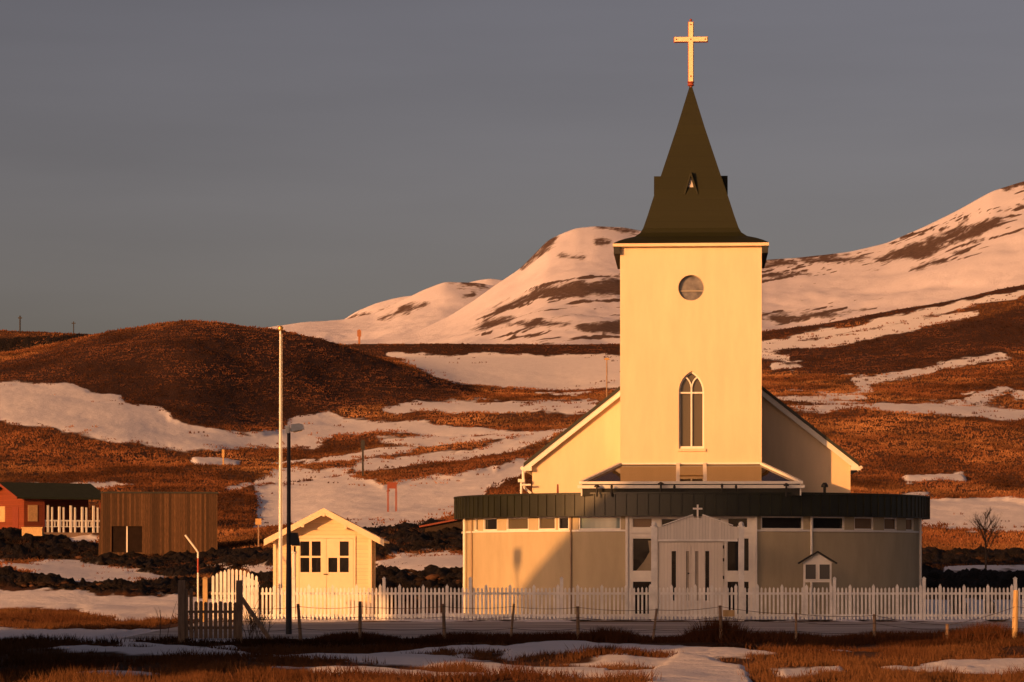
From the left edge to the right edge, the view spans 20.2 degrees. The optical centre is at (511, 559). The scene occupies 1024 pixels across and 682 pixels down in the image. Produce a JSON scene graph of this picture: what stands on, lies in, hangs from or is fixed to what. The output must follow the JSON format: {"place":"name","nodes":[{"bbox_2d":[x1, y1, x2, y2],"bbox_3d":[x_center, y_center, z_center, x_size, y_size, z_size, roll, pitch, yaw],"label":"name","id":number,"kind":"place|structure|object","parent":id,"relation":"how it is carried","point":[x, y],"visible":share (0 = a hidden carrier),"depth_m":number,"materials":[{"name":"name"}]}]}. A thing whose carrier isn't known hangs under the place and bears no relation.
{"place":"outdoors","nodes":[
{"label":"outdoors","id":0,"kind":"place"},
{"bbox_2d":[268,282,492,341],"bbox_3d":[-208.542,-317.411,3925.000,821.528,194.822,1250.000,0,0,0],"label":"snowy foothill","id":1,"kind":"structure","parent":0,"point":[422,309],"depth_m":4101.70,"materials":[{"name":"white snow"}]},
{"bbox_2d":[345,279,501,318],"bbox_3d":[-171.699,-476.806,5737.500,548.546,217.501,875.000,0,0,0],"label":"distant peak","id":2,"kind":"structure","parent":0,"point":[376,307],"depth_m":5962.39,"materials":[{"name":"white snow"}]},
{"bbox_2d":[0,285,1023,681],"bbox_3d":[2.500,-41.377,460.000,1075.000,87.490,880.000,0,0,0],"label":"ground","id":3,"kind":"structure","parent":0,"point":[66,405],"depth_m":384.62,"materials":[{"name":"brown plant"}]},
{"bbox_2d":[18,316,21,331],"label":"utility pole","id":4,"kind":"object","parent":3,"relation":"on","point":[19,317],"visible":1,"depth_m":718.90,"materials":[{"name":"wood"}]},
{"bbox_2d":[21,527,44,535],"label":"wooden crate","id":5,"kind":"object","parent":3,"relation":"on","point":[36,531],"visible":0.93,"depth_m":227.60,"materials":[{"name":"brown wood"}]},
{"bbox_2d":[0,482,100,537],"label":"log cabin","id":6,"kind":"object","parent":3,"relation":"on","point":[56,508],"visible":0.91,"depth_m":240.66,"materials":[{"name":"red wood"}]},
{"bbox_2d":[0,506,4,522],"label":"window","id":7,"kind":"structure","parent":6,"relation":"in","point":[2,508],"depth_m":241.30,"materials":[{"name":"beige glass"}]},
{"bbox_2d":[12,507,18,528],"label":"door","id":8,"kind":"structure","parent":6,"relation":"in","point":[15,510],"depth_m":239.19,"materials":[{"name":"red wood"}]},
{"bbox_2d":[28,505,37,520],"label":"window","id":9,"kind":"structure","parent":6,"relation":"in","point":[32,509],"depth_m":238.40,"materials":[{"name":"beige glass"}]},
{"bbox_2d":[98,492,218,554],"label":"wooden building","id":10,"kind":"structure","parent":3,"relation":"on","point":[148,523],"depth_m":209.99,"materials":[{"name":"wood"}]},
{"bbox_2d":[112,526,141,551],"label":"door","id":11,"kind":"structure","parent":10,"relation":"in","point":[124,538],"depth_m":209.85,"materials":[{"name":"brown wood"}]},
{"bbox_2d":[155,604,175,640],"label":"bare shrub","id":12,"kind":"object","parent":3,"relation":"on","point":[160,622],"visible":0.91,"depth_m":74.50,"materials":[{"name":"brown plant"}]},
{"bbox_2d":[185,535,198,617],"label":"marker pole","id":13,"kind":"object","parent":3,"relation":"on","point":[191,543],"visible":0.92,"depth_m":103.97,"materials":[{"name":"metal"}]},
{"bbox_2d":[202,577,207,621],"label":"gate post","id":14,"kind":"object","parent":3,"relation":"on","point":[205,589],"visible":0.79,"depth_m":99.92,"materials":[{"name":"brown wood"}]},
{"bbox_2d":[178,580,271,642],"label":"field gate","id":15,"kind":"structure","parent":3,"relation":"on","point":[184,611],"depth_m":73.47,"materials":[{"name":"brown wood"}]},
{"bbox_2d":[211,569,257,618],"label":"arched gate","id":16,"kind":"structure","parent":3,"relation":"on","point":[232,593],"depth_m":99.93,"materials":[{"name":"white paint"}]},
{"bbox_2d":[242,575,259,619],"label":"side fence","id":17,"kind":"object","parent":3,"relation":"on","point":[250,595],"visible":0.34,"depth_m":102.95,"materials":[{"name":"white paint"}]},
{"bbox_2d":[242,597,273,638],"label":"bare shrub","id":18,"kind":"object","parent":3,"relation":"on","point":[251,622],"visible":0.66,"depth_m":75.34,"materials":[{"name":"brown plant"}]},
{"bbox_2d":[255,519,260,545],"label":"road sign","id":19,"kind":"object","parent":3,"relation":"on","point":[258,522],"visible":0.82,"depth_m":204.95,"materials":[{"name":"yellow metal"}]},
{"bbox_2d":[247,609,275,637],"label":"bare shrub","id":20,"kind":"object","parent":3,"relation":"on","point":[261,621],"visible":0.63,"depth_m":75.87,"materials":[{"name":"brown plant"}]},
{"bbox_2d":[277,325,282,613],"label":"flagpole","id":21,"kind":"object","parent":3,"relation":"on","point":[280,328],"visible":0.86,"depth_m":102.96,"materials":[{"name":"white metal"}]},
{"bbox_2d":[291,550,296,613],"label":"cable post","id":22,"kind":"object","parent":3,"relation":"on","point":[293,563],"visible":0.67,"depth_m":101.45,"materials":[{"name":"white paint"}]},
{"bbox_2d":[264,508,388,613],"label":"garden shed","id":23,"kind":"structure","parent":3,"relation":"on","point":[335,550],"depth_m":107.97,"materials":[{"name":"white wood"}]},
{"bbox_2d":[299,539,325,613],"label":"door","id":24,"kind":"structure","parent":23,"relation":"in","point":[312,552],"depth_m":107.94,"materials":[{"name":"white wood"}]},
{"bbox_2d":[323,539,352,613],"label":"door","id":25,"kind":"structure","parent":23,"relation":"in","point":[339,552],"depth_m":107.94,"materials":[{"name":"white wood"}]},
{"bbox_2d":[357,329,360,343],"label":"marker stake","id":26,"kind":"object","parent":3,"relation":"on","point":[358,333],"visible":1,"depth_m":719.95,"materials":[{"name":"orange paint"}]},
{"bbox_2d":[361,440,364,475],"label":"trail sign","id":27,"kind":"object","parent":3,"relation":"on","point":[362,444],"visible":0.82,"depth_m":330.01,"materials":[{"name":"wood"}]},
{"bbox_2d":[387,482,396,511],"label":"information board","id":28,"kind":"object","parent":3,"relation":"on","point":[391,485],"visible":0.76,"depth_m":262.01,"materials":[{"name":"red wood"}]},
{"bbox_2d":[419,519,462,531],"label":"outbuilding","id":29,"kind":"structure","parent":3,"relation":"on","point":[458,524],"depth_m":205.20,"materials":[{"name":"brown wood"}]},
{"bbox_2d":[0,284,1023,585],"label":"hillside grass","id":30,"kind":"structure","parent":3,"relation":"on","point":[780,382],"depth_m":390.98,"materials":[{"name":"brown plant"}]},
{"bbox_2d":[0,606,1023,681],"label":"foreground grass","id":31,"kind":"structure","parent":3,"relation":"on","point":[60,668],"depth_m":59.28,"materials":[{"name":"brown plant"}]},
{"bbox_2d":[0,529,1023,607],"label":"lava stones","id":32,"kind":"object","parent":3,"relation":"on","point":[419,580],"visible":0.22,"depth_m":144.41,"materials":[{"name":"black stone"}]},
{"bbox_2d":[604,358,609,396],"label":"street lamp","id":33,"kind":"object","parent":3,"relation":"on","point":[606,359],"visible":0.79,"depth_m":399.93,"materials":[{"name":"grey metal"}]},
{"bbox_2d":[242,590,1023,641],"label":"wire fence","id":34,"kind":"object","parent":3,"relation":"on","point":[874,623],"visible":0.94,"depth_m":75.14,"materials":[{"name":"brown wood"}]},
{"bbox_2d":[723,610,734,616],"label":"sign","id":35,"kind":"object","parent":34,"relation":"attached to","point":[728,613],"visible":1,"depth_m":74.98,"materials":[{"name":"yellow wood"}]},
{"bbox_2d":[261,577,1023,620],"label":"picket fence","id":36,"kind":"object","parent":3,"relation":"on","point":[832,593],"visible":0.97,"depth_m":99.93,"materials":[{"name":"white paint"}]},
{"bbox_2d":[307,614,1023,643],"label":"fence line grass","id":37,"kind":"structure","parent":3,"relation":"on","point":[706,634],"depth_m":75.16,"materials":[{"name":"brown plant"}]},
{"bbox_2d":[454,19,929,616],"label":"church","id":38,"kind":"structure","parent":3,"relation":"on","point":[688,415],"depth_m":105.96,"materials":[{"name":"beige paint"}]},
{"bbox_2d":[475,518,477,530],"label":"ribbon window","id":39,"kind":"structure","parent":38,"relation":"in","point":[476,519],"depth_m":109.35,"materials":[{"name":"white paint"}]},
{"bbox_2d":[483,518,496,530],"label":"ribbon window","id":40,"kind":"structure","parent":38,"relation":"in","point":[489,524],"depth_m":108.15,"materials":[{"name":"black glass"}]},
{"bbox_2d":[507,517,527,529],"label":"ribbon window","id":41,"kind":"structure","parent":38,"relation":"in","point":[515,523],"depth_m":106.58,"materials":[{"name":"brown glass"}]},
{"bbox_2d":[538,517,554,529],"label":"ribbon window","id":42,"kind":"structure","parent":38,"relation":"in","point":[544,523],"depth_m":105.52,"materials":[{"name":"brown glass"}]},
{"bbox_2d":[558,517,568,529],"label":"ribbon window","id":43,"kind":"structure","parent":38,"relation":"in","point":[563,522],"depth_m":105.03,"materials":[{"name":"black glass"}]},
{"bbox_2d":[579,516,620,529],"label":"ribbon window","id":44,"kind":"structure","parent":38,"relation":"in","point":[600,522],"depth_m":104.24,"materials":[{"name":"grey glass"}]},
{"bbox_2d":[632,537,650,571],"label":"window","id":45,"kind":"structure","parent":38,"relation":"in","point":[640,546],"depth_m":103.81,"materials":[{"name":"black glass"}]},
{"bbox_2d":[632,581,650,613],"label":"window","id":46,"kind":"structure","parent":38,"relation":"in","point":[635,584],"depth_m":103.81,"materials":[{"name":"black glass"}]},
{"bbox_2d":[632,517,652,527],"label":"window","id":47,"kind":"structure","parent":38,"relation":"in","point":[637,522],"depth_m":103.81,"materials":[{"name":"brown glass"}]},
{"bbox_2d":[658,542,690,613],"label":"door leaf","id":48,"kind":"structure","parent":38,"relation":"in","point":[674,558],"depth_m":103.71,"materials":[{"name":"white paint"}]},
{"bbox_2d":[678,275,703,300],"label":"round window","id":49,"kind":"structure","parent":38,"relation":"in","point":[691,287],"depth_m":106.19,"materials":[{"name":"grey glass"}]},
{"bbox_2d":[677,371,705,450],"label":"arched window","id":50,"kind":"structure","parent":38,"relation":"in","point":[691,389],"depth_m":106.19,"materials":[{"name":"white paint"}]},
{"bbox_2d":[661,518,721,525],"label":"window","id":51,"kind":"structure","parent":38,"relation":"in","point":[663,520],"depth_m":103.73,"materials":[{"name":"brown glass"}]},
{"bbox_2d":[691,542,723,616],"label":"door leaf","id":52,"kind":"structure","parent":38,"relation":"in","point":[707,558],"depth_m":103.63,"materials":[{"name":"white paint"}]},
{"bbox_2d":[727,517,747,527],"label":"window","id":53,"kind":"structure","parent":38,"relation":"in","point":[734,521],"depth_m":103.58,"materials":[{"name":"black glass"}]},
{"bbox_2d":[726,537,749,571],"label":"window","id":54,"kind":"structure","parent":38,"relation":"in","point":[731,546],"depth_m":103.60,"materials":[{"name":"black glass"}]},
{"bbox_2d":[726,581,749,613],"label":"window","id":55,"kind":"structure","parent":38,"relation":"in","point":[729,584],"depth_m":103.58,"materials":[{"name":"black glass"}]},
{"bbox_2d":[761,516,802,529],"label":"ribbon window","id":56,"kind":"structure","parent":38,"relation":"in","point":[767,522],"depth_m":103.88,"materials":[{"name":"black glass"}]},
{"bbox_2d":[813,517,843,529],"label":"ribbon window","id":57,"kind":"structure","parent":38,"relation":"in","point":[819,523],"depth_m":104.67,"materials":[{"name":"black glass"}]},
{"bbox_2d":[854,517,872,529],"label":"ribbon window","id":58,"kind":"structure","parent":38,"relation":"in","point":[860,523],"depth_m":105.73,"materials":[{"name":"brown glass"}]},
{"bbox_2d":[884,517,896,529],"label":"ribbon window","id":59,"kind":"structure","parent":38,"relation":"in","point":[889,523],"depth_m":107.00,"materials":[{"name":"brown glass"}]},
{"bbox_2d":[906,518,913,530],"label":"ribbon window","id":60,"kind":"structure","parent":38,"relation":"in","point":[909,521],"depth_m":108.71,"materials":[{"name":"black glass"}]},
{"bbox_2d":[650,505,744,620],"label":"lych gate","id":61,"kind":"structure","parent":3,"relation":"on","point":[702,528],"depth_m":99.93,"materials":[{"name":"white paint"}]},
{"bbox_2d":[798,551,836,617],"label":"notice board","id":62,"kind":"object","parent":3,"relation":"on","point":[817,567],"visible":0.91,"depth_m":102.19,"materials":[{"name":"white paint"}]},
{"bbox_2d":[949,591,966,613],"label":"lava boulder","id":63,"kind":"object","parent":3,"relation":"on","point":[957,605],"visible":0.22,"depth_m":107.84,"materials":[{"name":"stone"}]},
{"bbox_2d":[964,507,1002,568],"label":"bare tree","id":64,"kind":"object","parent":3,"relation":"on","point":[984,529],"visible":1,"depth_m":145.96,"materials":[{"name":"brown plant"}]},
{"bbox_2d":[985,596,994,612],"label":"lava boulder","id":65,"kind":"object","parent":3,"relation":"on","point":[990,605],"visible":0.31,"depth_m":109.74,"materials":[{"name":"stone"}]},
{"bbox_2d":[0,0,1023,333],"label":"sky","id":66,"kind":"structure","parent":0,"point":[262,163],"materials":[{"name":"grey"}]},
{"bbox_2d":[124,622,1023,638],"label":"road","id":67,"kind":"structure","parent":0,"point":[415,629],"depth_m":90.19,"materials":[{"name":"grey asphalt"}]},
{"bbox_2d":[285,423,304,633],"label":"street lamp","id":68,"kind":"object","parent":67,"relation":"on","point":[293,539],"visible":0.94,"depth_m":81.94,"materials":[{"name":"black metal"}]},
{"bbox_2d":[334,181,1023,344],"bbox_3d":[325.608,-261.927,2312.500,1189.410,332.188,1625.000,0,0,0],"label":"mountain","id":69,"kind":"structure","parent":0,"point":[562,288],"depth_m":2412.94,"materials":[{"name":"white snow"}]}
]}

